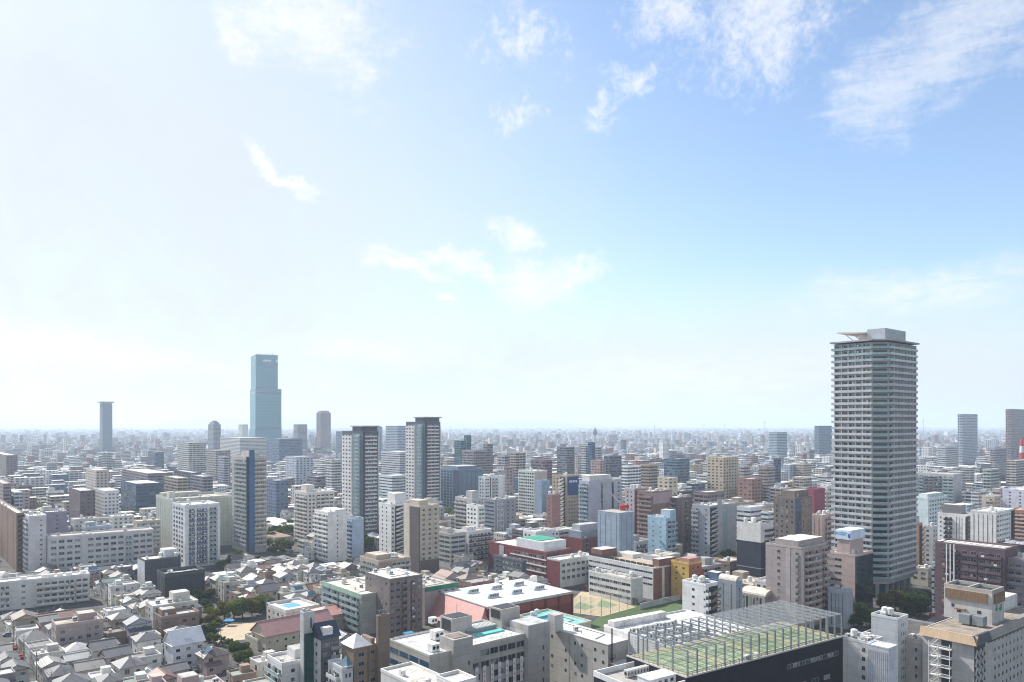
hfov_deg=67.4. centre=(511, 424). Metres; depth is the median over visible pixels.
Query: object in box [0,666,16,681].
townhouse
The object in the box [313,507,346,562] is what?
apartment building
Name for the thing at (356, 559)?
house
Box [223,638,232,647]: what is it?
tree
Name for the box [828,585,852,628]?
apartment building
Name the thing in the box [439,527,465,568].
office building
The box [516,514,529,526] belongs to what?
office building
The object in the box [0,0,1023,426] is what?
sky
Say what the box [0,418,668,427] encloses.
hills
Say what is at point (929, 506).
office building
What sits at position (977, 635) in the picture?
hotel building
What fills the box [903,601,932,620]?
road
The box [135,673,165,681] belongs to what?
townhouse
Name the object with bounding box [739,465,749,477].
apartment building
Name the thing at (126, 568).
townhouse
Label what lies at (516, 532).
apartment building
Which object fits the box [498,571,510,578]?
townhouse
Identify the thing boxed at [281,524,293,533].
tree
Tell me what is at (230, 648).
tree
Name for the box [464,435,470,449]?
office building
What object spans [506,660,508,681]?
banner
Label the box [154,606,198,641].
apartment building
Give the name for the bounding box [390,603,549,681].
office building
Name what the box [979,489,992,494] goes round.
apartment building
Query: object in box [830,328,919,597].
residential tower
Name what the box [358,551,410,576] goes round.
apartment building
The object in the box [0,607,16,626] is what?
house
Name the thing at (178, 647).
house
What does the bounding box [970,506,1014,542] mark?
apartment building
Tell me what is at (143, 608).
house
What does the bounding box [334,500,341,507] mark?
apartment building
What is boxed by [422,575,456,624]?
apartment building
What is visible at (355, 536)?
apartment building
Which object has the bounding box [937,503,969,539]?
apartment building
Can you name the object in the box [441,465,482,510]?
office building
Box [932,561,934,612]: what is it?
apartment building
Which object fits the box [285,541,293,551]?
tree
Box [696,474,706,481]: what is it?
apartment building
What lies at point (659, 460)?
office building
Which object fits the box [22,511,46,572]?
apartment building
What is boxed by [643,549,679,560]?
apartment building
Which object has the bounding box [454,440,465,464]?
office building
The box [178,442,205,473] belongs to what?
apartment tower
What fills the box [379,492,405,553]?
apartment building
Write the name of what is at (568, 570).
school building
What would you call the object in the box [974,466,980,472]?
office building
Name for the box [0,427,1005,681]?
ground
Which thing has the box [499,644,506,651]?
window
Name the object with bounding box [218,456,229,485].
apartment building
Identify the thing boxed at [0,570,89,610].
apartment building
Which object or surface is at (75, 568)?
house
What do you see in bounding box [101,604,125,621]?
townhouse
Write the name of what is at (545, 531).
apartment building
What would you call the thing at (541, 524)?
apartment building
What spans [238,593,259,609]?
house
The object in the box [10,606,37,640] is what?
house
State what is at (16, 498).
apartment building
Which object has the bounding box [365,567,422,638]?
apartment building
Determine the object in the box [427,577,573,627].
gymnasium
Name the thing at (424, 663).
window
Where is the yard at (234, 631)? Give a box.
[215,622,255,642]
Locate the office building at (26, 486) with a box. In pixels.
[17,483,31,496]
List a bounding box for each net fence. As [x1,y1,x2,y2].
[574,595,601,616]
[602,590,635,614]
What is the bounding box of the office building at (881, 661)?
[867,640,896,681]
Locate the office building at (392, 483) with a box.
[379,474,405,497]
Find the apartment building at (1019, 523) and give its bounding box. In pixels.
[1014,507,1023,539]
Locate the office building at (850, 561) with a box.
[827,527,872,613]
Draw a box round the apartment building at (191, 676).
[177,671,223,681]
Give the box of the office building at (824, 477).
[817,473,833,482]
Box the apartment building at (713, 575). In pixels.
[705,570,729,580]
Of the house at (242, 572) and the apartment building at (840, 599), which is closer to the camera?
the apartment building at (840, 599)
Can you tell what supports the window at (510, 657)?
in the office building at (461, 641)
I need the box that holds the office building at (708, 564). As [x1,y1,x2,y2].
[701,556,721,575]
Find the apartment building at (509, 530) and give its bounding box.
[506,523,519,538]
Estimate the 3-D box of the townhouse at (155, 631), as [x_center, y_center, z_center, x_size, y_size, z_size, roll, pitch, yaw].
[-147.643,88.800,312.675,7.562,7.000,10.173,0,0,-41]
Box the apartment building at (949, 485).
[917,471,961,503]
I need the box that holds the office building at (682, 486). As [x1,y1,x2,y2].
[678,483,691,489]
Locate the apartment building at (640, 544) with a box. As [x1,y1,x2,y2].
[634,534,647,557]
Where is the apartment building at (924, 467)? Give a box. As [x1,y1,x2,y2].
[920,463,935,471]
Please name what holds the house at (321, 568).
on the ground at (96, 603)
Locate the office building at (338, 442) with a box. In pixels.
[336,431,341,458]
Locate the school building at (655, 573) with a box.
[588,546,675,599]
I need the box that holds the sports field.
[591,601,681,629]
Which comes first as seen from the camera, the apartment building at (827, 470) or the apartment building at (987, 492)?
the apartment building at (987, 492)
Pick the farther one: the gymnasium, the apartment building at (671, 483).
the apartment building at (671, 483)
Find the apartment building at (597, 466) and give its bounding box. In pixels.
[590,460,605,474]
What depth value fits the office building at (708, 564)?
433.08 m
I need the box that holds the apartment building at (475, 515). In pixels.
[466,503,484,526]
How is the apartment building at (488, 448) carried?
on the ground at (96, 603)
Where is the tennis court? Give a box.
[574,590,634,615]
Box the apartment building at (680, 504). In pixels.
[669,493,693,554]
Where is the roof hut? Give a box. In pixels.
[636,669,676,681]
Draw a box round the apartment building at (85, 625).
[51,609,102,645]
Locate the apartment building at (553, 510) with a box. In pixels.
[546,491,560,527]
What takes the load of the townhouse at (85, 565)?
on the ground at (96, 603)
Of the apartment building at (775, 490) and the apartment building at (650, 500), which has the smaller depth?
the apartment building at (650, 500)
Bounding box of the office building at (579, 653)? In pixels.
[547,612,627,681]
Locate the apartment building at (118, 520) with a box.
[109,512,133,528]
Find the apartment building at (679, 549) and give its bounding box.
[676,543,682,556]
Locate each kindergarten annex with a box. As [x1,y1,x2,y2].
[245,632,259,650]
[267,597,319,618]
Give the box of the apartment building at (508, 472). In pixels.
[499,466,513,495]
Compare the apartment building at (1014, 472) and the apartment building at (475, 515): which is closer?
the apartment building at (475, 515)
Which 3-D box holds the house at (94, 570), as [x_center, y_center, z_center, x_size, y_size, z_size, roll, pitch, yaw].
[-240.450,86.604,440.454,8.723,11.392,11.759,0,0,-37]
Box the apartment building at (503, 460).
[498,455,509,468]
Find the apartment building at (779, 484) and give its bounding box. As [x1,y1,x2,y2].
[768,483,783,502]
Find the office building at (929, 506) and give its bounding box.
[917,492,946,524]
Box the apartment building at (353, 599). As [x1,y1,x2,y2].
[321,576,375,635]
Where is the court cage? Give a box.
[628,600,841,675]
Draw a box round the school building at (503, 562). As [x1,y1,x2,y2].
[493,554,526,574]
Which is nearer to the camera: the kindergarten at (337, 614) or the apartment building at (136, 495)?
the kindergarten at (337, 614)
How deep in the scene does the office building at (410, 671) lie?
196.93 m
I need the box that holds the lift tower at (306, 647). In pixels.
[300,608,314,681]
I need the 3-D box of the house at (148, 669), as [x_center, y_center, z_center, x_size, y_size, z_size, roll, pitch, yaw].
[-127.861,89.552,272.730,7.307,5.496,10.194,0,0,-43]
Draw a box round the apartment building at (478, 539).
[458,524,491,562]
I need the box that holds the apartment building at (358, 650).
[340,633,375,681]
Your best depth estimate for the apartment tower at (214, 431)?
1907.70 m
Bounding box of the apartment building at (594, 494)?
[578,474,621,522]
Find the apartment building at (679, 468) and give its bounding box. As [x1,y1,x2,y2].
[664,458,689,482]
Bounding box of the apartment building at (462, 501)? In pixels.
[454,490,482,528]
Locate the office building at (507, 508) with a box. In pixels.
[484,495,515,540]
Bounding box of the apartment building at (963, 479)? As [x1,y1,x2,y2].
[948,470,964,490]
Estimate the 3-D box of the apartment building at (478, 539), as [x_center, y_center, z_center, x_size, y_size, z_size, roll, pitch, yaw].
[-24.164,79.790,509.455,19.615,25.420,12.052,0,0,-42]
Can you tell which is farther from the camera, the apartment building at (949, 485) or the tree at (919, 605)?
the apartment building at (949, 485)
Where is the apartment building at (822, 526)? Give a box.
[812,510,833,549]
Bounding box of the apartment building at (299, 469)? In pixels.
[286,455,312,484]
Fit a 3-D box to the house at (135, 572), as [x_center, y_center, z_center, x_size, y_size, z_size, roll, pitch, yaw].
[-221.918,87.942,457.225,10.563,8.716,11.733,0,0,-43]
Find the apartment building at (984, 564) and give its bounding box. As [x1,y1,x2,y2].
[935,538,1017,622]
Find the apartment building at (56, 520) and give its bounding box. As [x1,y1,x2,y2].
[42,509,66,533]
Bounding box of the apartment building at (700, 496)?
[693,490,723,503]
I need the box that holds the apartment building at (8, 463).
[0,452,17,477]
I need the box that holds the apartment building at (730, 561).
[714,556,736,574]
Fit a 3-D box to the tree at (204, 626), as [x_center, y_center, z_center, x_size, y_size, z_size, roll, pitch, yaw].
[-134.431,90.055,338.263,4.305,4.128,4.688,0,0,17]
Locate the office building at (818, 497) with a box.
[805,487,824,513]
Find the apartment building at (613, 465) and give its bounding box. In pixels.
[604,455,621,476]
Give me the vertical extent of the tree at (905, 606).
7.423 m
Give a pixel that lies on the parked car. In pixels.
(193, 668)
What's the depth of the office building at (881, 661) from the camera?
242.57 m
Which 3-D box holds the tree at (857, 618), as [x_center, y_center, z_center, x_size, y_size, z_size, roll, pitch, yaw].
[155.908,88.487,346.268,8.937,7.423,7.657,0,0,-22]
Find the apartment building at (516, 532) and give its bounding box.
[511,521,539,537]
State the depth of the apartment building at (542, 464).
815.27 m
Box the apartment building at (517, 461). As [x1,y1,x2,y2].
[510,452,525,476]
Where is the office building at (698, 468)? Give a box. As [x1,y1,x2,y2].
[690,463,702,473]
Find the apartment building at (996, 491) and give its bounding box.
[991,488,1001,497]
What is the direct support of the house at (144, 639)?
on the ground at (96, 603)
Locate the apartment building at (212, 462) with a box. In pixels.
[206,449,229,481]
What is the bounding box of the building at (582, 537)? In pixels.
[565,522,597,552]
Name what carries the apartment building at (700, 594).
on the ground at (96, 603)
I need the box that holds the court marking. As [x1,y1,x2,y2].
[574,600,616,609]
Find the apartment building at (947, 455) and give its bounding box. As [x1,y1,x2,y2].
[938,446,957,466]
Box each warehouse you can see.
[266,517,293,532]
[266,531,292,543]
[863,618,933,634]
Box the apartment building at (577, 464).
[574,455,580,474]
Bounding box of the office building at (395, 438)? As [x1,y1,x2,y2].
[386,426,405,450]
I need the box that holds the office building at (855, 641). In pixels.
[843,628,882,681]
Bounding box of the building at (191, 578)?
[157,565,204,597]
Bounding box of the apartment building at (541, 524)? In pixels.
[524,522,548,527]
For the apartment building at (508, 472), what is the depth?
762.57 m
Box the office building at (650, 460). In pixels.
[642,458,656,463]
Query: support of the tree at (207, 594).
on the ground at (96, 603)
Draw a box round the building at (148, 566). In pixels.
[137,547,180,587]
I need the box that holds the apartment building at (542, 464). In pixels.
[531,459,551,485]
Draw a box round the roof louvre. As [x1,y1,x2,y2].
[937,539,1008,547]
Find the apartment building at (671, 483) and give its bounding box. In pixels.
[657,477,677,494]
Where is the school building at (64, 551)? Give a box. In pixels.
[46,526,153,571]
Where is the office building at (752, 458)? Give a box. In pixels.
[745,454,757,463]
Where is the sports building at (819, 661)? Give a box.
[593,609,843,681]
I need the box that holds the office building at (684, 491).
[678,488,691,495]
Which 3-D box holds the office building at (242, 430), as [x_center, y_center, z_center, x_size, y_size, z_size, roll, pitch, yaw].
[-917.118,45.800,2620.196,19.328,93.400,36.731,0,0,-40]
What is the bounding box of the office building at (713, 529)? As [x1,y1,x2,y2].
[691,499,735,556]
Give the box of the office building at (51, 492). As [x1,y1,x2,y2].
[46,488,63,505]
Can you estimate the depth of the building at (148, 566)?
434.68 m
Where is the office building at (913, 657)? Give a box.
[906,633,921,681]
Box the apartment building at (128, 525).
[121,523,132,528]
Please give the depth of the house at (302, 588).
398.35 m
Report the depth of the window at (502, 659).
259.00 m
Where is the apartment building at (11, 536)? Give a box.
[0,499,23,571]
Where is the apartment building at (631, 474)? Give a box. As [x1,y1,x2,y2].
[622,465,640,493]
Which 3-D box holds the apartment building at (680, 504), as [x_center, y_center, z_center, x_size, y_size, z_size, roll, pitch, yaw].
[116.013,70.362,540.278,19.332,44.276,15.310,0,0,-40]
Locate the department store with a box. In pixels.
[220,437,265,460]
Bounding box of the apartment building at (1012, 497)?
[1002,487,1023,507]
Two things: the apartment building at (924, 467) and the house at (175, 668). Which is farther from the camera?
the apartment building at (924, 467)
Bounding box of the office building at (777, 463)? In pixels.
[774,459,780,482]
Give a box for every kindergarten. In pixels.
[250,608,333,651]
[312,604,344,629]
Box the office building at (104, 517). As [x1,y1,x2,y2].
[97,514,108,523]
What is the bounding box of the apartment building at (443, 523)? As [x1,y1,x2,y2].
[439,520,447,526]
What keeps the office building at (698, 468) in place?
on the ground at (96, 603)
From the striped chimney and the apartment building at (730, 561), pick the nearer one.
the apartment building at (730, 561)
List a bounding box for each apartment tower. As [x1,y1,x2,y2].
[98,401,113,451]
[172,499,219,566]
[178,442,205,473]
[208,421,220,449]
[232,450,266,552]
[294,424,306,449]
[316,411,330,448]
[342,426,379,533]
[406,417,441,500]
[557,447,573,473]
[581,445,587,474]
[588,442,594,473]
[595,447,601,459]
[707,456,737,498]
[769,432,786,456]
[814,426,831,456]
[958,414,977,464]
[1006,409,1023,459]
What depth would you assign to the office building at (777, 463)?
801.85 m
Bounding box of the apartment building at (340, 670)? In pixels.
[326,655,353,681]
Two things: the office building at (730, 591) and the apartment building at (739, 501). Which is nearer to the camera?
the office building at (730, 591)
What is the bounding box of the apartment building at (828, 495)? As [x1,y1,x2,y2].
[821,484,833,512]
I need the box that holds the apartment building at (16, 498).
[11,488,21,510]
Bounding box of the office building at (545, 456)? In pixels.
[538,454,548,458]
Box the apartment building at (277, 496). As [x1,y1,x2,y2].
[266,479,287,518]
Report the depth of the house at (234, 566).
463.15 m
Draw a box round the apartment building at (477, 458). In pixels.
[462,449,485,473]
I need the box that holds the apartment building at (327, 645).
[312,619,340,681]
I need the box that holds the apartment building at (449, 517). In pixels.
[444,513,454,528]
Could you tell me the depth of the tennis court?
390.51 m
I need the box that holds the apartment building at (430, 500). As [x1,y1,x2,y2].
[424,497,437,503]
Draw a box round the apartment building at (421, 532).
[404,499,438,572]
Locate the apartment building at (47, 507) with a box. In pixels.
[40,506,64,511]
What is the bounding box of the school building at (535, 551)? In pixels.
[489,535,571,578]
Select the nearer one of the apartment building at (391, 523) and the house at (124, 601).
the house at (124, 601)
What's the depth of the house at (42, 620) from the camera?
325.51 m
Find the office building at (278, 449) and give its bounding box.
[266,438,301,464]
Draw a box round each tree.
[193,588,202,599]
[198,589,214,599]
[200,598,209,607]
[201,624,211,631]
[203,604,214,612]
[204,614,214,623]
[205,626,216,633]
[205,632,213,641]
[206,606,221,619]
[210,620,219,627]
[211,634,221,641]
[212,616,221,622]
[215,560,225,568]
[215,600,231,619]
[218,636,225,645]
[223,600,244,618]
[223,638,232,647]
[228,640,239,652]
[231,549,244,554]
[232,597,251,617]
[232,642,250,650]
[234,650,245,663]
[241,649,254,659]
[250,599,260,615]
[254,595,273,612]
[266,538,272,546]
[267,546,276,552]
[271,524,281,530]
[273,538,284,545]
[275,528,283,533]
[277,546,286,554]
[280,541,286,546]
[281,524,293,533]
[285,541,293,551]
[364,536,373,549]
[720,548,736,557]
[848,612,868,628]
[853,602,867,613]
[854,605,877,625]
[862,611,871,623]
[875,592,896,611]
[878,590,905,607]
[899,601,915,615]
[902,592,917,603]
[912,589,928,602]
[913,601,927,615]
[915,594,930,606]
[923,590,931,601]
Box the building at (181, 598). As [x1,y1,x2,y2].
[145,589,197,629]
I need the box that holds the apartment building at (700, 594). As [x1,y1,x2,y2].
[682,574,720,618]
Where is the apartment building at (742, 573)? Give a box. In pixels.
[732,570,748,577]
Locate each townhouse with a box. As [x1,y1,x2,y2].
[0,573,16,577]
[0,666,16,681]
[4,620,10,631]
[12,623,38,646]
[25,639,53,664]
[30,642,64,673]
[77,562,96,570]
[88,665,114,681]
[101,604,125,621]
[103,625,125,645]
[108,579,124,605]
[114,590,135,605]
[115,564,132,580]
[121,574,131,581]
[122,580,139,592]
[122,671,148,681]
[132,646,161,667]
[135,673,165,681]
[139,630,160,635]
[140,581,155,589]
[218,576,240,600]
[221,571,239,577]
[224,663,255,681]
[228,586,250,601]
[237,556,250,562]
[240,579,258,588]
[241,560,257,568]
[242,677,268,681]
[250,649,274,677]
[259,567,275,580]
[278,586,293,600]
[282,558,293,563]
[288,579,304,585]
[291,555,307,563]
[300,546,313,559]
[305,540,313,549]
[313,582,321,593]
[314,569,336,581]
[327,574,341,579]
[329,562,341,569]
[332,567,349,577]
[421,570,433,574]
[453,553,473,562]
[472,570,493,578]
[490,573,503,579]
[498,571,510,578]
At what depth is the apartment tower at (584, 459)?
982.22 m
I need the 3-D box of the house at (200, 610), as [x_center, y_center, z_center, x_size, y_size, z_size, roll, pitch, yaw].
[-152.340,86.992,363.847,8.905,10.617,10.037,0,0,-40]
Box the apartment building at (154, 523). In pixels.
[133,516,160,553]
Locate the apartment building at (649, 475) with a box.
[640,464,657,488]
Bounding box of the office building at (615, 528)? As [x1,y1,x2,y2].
[597,509,633,551]
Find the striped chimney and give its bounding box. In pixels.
[1019,439,1023,458]
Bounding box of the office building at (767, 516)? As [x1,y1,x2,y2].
[761,511,773,533]
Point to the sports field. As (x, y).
(600, 622)
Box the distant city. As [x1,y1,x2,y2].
[0,427,1023,583]
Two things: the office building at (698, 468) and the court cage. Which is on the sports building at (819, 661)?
the court cage
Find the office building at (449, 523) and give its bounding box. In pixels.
[439,519,450,527]
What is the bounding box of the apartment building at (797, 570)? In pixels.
[765,534,829,627]
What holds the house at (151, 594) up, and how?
on the ground at (96, 603)
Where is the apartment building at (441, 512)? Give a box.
[439,505,443,518]
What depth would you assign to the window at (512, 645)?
261.55 m
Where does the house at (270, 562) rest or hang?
on the ground at (96, 603)
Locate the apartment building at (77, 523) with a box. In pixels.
[70,515,97,530]
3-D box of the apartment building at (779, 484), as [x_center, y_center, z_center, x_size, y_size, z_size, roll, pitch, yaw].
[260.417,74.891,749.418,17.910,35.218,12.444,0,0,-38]
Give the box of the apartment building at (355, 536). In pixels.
[347,514,363,557]
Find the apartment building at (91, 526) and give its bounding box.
[82,521,110,530]
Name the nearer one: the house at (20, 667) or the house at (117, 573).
the house at (20, 667)
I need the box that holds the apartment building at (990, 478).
[982,468,998,490]
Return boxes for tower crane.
[609,492,628,509]
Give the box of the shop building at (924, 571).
[911,564,931,586]
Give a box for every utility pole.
[4,609,15,649]
[10,622,26,660]
[21,637,38,680]
[35,653,54,681]
[99,580,109,605]
[122,593,139,615]
[138,604,158,630]
[185,639,204,674]
[205,573,223,600]
[205,650,232,681]
[243,590,267,619]
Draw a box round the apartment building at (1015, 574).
[1007,552,1023,607]
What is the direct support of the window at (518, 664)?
in the office building at (461, 641)
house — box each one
[0,571,12,576]
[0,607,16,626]
[0,643,12,652]
[0,647,20,664]
[0,678,9,681]
[1,655,29,681]
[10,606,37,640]
[16,629,49,656]
[17,569,33,576]
[34,566,53,571]
[35,610,59,633]
[35,652,66,681]
[37,567,54,574]
[37,609,74,617]
[39,562,56,569]
[43,658,76,681]
[44,623,50,639]
[52,666,90,681]
[53,502,61,508]
[60,650,90,664]
[61,636,87,653]
[72,560,82,570]
[72,655,106,674]
[84,565,101,586]
[86,634,117,659]
[93,574,106,594]
[94,672,123,681]
[97,565,111,570]
[99,576,121,599]
[99,641,133,668]
[101,569,113,577]
[103,622,112,628]
[105,612,131,627]
[108,570,130,576]
[111,650,146,677]
[119,595,140,612]
[122,614,152,646]
[126,601,138,615]
[130,631,162,661]
[133,564,136,580]
[134,588,144,599]
[135,599,149,617]
[138,589,161,602]
[145,666,154,673]
[147,666,176,681]
[159,660,190,681]
[162,625,205,666]
[163,620,189,634]
[194,640,230,675]
[198,604,202,617]
[205,572,211,590]
[209,574,226,596]
[223,559,240,571]
[229,553,244,562]
[235,566,257,577]
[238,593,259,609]
[242,572,264,581]
[246,586,254,593]
[254,582,278,608]
[256,574,276,583]
[258,563,269,569]
[263,558,282,568]
[271,559,286,567]
[271,565,294,573]
[272,570,296,581]
[275,578,289,589]
[280,509,293,519]
[283,592,307,599]
[284,560,301,565]
[285,561,295,570]
[289,584,307,592]
[292,560,308,582]
[300,590,317,601]
[303,567,321,583]
[305,558,321,567]
[305,582,319,590]
[306,532,313,539]
[314,593,321,606]
[315,565,332,572]
[338,561,359,576]
[339,629,351,646]
[352,556,359,563]
[432,568,460,581]
[450,561,465,569]
[451,565,465,573]
[455,573,476,582]
[460,567,477,574]
[463,561,481,570]
[471,559,487,573]
[508,570,530,579]
[526,575,550,585]
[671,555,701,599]
[682,552,696,556]
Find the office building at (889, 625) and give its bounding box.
[871,606,907,681]
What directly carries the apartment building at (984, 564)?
on the ground at (96, 603)
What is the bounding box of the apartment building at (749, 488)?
[738,477,761,502]
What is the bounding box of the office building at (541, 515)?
[533,512,545,518]
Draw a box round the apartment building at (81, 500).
[69,487,94,525]
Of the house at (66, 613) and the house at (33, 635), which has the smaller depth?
the house at (33, 635)
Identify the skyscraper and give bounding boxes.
[249,353,281,437]
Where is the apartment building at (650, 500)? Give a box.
[637,487,671,537]
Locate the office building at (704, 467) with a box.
[701,463,706,472]
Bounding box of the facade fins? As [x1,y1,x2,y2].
[946,544,954,581]
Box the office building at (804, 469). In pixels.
[795,462,811,476]
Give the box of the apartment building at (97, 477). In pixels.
[86,468,108,488]
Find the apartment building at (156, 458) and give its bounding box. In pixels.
[148,451,163,468]
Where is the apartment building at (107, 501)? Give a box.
[94,487,118,516]
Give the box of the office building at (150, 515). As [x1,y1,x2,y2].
[148,510,155,518]
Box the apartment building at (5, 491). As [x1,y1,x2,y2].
[0,479,10,504]
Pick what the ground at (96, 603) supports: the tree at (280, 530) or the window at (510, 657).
the tree at (280, 530)
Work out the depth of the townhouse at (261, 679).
257.73 m
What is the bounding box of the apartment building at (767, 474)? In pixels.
[759,466,774,501]
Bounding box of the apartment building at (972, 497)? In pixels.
[963,490,985,508]
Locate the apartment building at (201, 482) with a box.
[190,474,212,491]
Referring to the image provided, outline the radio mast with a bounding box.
[497,466,503,531]
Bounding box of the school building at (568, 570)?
[547,551,588,587]
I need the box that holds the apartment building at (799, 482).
[794,477,811,488]
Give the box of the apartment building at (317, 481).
[307,475,325,488]
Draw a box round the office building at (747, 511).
[737,505,761,520]
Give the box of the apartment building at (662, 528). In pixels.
[647,509,677,552]
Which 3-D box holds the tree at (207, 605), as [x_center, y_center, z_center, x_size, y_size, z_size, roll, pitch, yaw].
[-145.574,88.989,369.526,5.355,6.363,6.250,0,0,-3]
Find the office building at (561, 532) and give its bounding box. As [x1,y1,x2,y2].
[553,526,571,538]
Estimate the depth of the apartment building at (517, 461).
884.37 m
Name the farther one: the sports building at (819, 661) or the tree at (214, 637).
the tree at (214, 637)
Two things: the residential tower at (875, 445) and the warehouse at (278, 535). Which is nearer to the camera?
the residential tower at (875, 445)
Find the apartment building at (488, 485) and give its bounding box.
[478,473,504,504]
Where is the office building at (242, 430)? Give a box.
[238,424,247,436]
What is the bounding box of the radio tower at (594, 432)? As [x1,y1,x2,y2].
[592,428,596,446]
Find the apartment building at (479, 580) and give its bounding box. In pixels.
[459,575,494,587]
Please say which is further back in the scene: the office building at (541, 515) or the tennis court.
the office building at (541, 515)
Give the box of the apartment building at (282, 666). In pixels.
[264,643,299,681]
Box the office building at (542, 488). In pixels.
[535,479,549,513]
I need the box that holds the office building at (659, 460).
[654,458,663,462]
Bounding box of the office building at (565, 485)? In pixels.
[552,472,578,526]
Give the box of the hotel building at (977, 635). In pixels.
[919,580,1023,681]
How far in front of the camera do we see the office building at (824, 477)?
859.05 m
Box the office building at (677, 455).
[671,454,683,457]
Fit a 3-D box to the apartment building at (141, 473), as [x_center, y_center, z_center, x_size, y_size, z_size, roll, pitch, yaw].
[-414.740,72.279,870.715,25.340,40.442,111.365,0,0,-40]
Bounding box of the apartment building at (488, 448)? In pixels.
[483,444,492,473]
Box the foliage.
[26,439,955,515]
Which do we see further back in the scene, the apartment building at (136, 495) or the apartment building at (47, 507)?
the apartment building at (136, 495)
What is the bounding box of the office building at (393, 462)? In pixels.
[381,451,405,474]
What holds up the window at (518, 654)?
in the office building at (461, 641)
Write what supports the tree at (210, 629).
on the ground at (96, 603)
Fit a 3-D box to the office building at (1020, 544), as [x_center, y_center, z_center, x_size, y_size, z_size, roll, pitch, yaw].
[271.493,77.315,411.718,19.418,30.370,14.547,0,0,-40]
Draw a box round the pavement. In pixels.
[869,601,934,629]
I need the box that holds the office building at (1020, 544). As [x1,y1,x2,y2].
[997,539,1023,552]
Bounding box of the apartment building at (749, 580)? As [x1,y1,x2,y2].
[741,576,758,587]
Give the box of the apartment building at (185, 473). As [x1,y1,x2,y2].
[174,470,201,490]
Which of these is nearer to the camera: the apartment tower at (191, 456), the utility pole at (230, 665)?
the utility pole at (230, 665)
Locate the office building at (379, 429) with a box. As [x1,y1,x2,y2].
[377,427,381,459]
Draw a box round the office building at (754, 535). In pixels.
[737,517,774,577]
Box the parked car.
[190,666,197,670]
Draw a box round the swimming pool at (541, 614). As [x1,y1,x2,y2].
[520,609,590,627]
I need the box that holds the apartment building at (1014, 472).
[1006,459,1023,486]
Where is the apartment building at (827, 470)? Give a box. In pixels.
[823,467,833,474]
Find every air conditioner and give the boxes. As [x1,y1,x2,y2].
[624,669,629,677]
[631,667,636,675]
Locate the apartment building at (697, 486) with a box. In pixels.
[686,480,703,497]
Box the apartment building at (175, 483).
[164,475,188,491]
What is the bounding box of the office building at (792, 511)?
[773,489,811,538]
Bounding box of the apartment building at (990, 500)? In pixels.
[981,493,1000,507]
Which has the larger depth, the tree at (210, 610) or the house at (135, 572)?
the house at (135, 572)
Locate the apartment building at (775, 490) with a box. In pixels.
[770,485,791,502]
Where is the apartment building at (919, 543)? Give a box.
[917,515,924,564]
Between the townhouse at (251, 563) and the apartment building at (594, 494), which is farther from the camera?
the apartment building at (594, 494)
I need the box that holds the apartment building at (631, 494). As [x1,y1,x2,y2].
[625,484,646,534]
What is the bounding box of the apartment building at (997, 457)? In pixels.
[990,448,1005,480]
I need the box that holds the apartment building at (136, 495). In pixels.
[121,479,162,515]
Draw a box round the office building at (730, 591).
[718,573,741,623]
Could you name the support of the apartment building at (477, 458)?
on the ground at (96, 603)
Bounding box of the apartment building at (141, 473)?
[122,468,172,491]
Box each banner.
[475,667,477,681]
[483,665,485,681]
[491,663,493,681]
[498,662,500,681]
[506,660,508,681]
[513,658,515,681]
[520,656,522,680]
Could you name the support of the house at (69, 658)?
on the ground at (96, 603)
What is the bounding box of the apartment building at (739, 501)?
[728,497,754,513]
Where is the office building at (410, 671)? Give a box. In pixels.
[380,661,475,681]
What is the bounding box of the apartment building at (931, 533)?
[922,522,937,565]
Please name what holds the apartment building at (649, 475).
on the ground at (96, 603)
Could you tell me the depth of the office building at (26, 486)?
840.75 m
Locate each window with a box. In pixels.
[202,507,215,560]
[234,460,265,544]
[309,494,332,531]
[365,457,375,528]
[390,646,398,654]
[390,657,398,664]
[399,650,408,659]
[409,654,418,663]
[419,658,429,668]
[427,442,437,497]
[473,662,479,669]
[481,648,488,656]
[481,660,488,667]
[490,646,497,653]
[490,657,497,665]
[490,669,497,676]
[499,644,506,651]
[499,655,506,662]
[501,667,505,673]
[508,642,515,649]
[508,653,515,660]
[516,640,523,647]
[516,651,523,658]
[516,662,523,669]
[516,673,523,680]
[824,674,829,679]
[836,344,907,576]
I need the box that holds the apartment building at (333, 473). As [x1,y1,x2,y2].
[326,459,341,492]
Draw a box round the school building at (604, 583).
[589,567,642,603]
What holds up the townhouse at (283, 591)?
on the ground at (96, 603)
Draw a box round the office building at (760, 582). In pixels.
[755,576,765,587]
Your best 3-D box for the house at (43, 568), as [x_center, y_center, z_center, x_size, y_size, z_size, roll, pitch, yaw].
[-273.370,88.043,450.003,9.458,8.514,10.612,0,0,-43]
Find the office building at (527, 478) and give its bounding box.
[518,467,546,514]
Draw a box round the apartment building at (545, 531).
[523,527,555,537]
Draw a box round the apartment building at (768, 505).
[754,501,773,508]
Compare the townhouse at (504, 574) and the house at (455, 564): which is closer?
the townhouse at (504, 574)
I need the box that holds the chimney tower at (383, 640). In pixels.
[376,606,389,681]
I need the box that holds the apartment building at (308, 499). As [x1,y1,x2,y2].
[294,484,334,540]

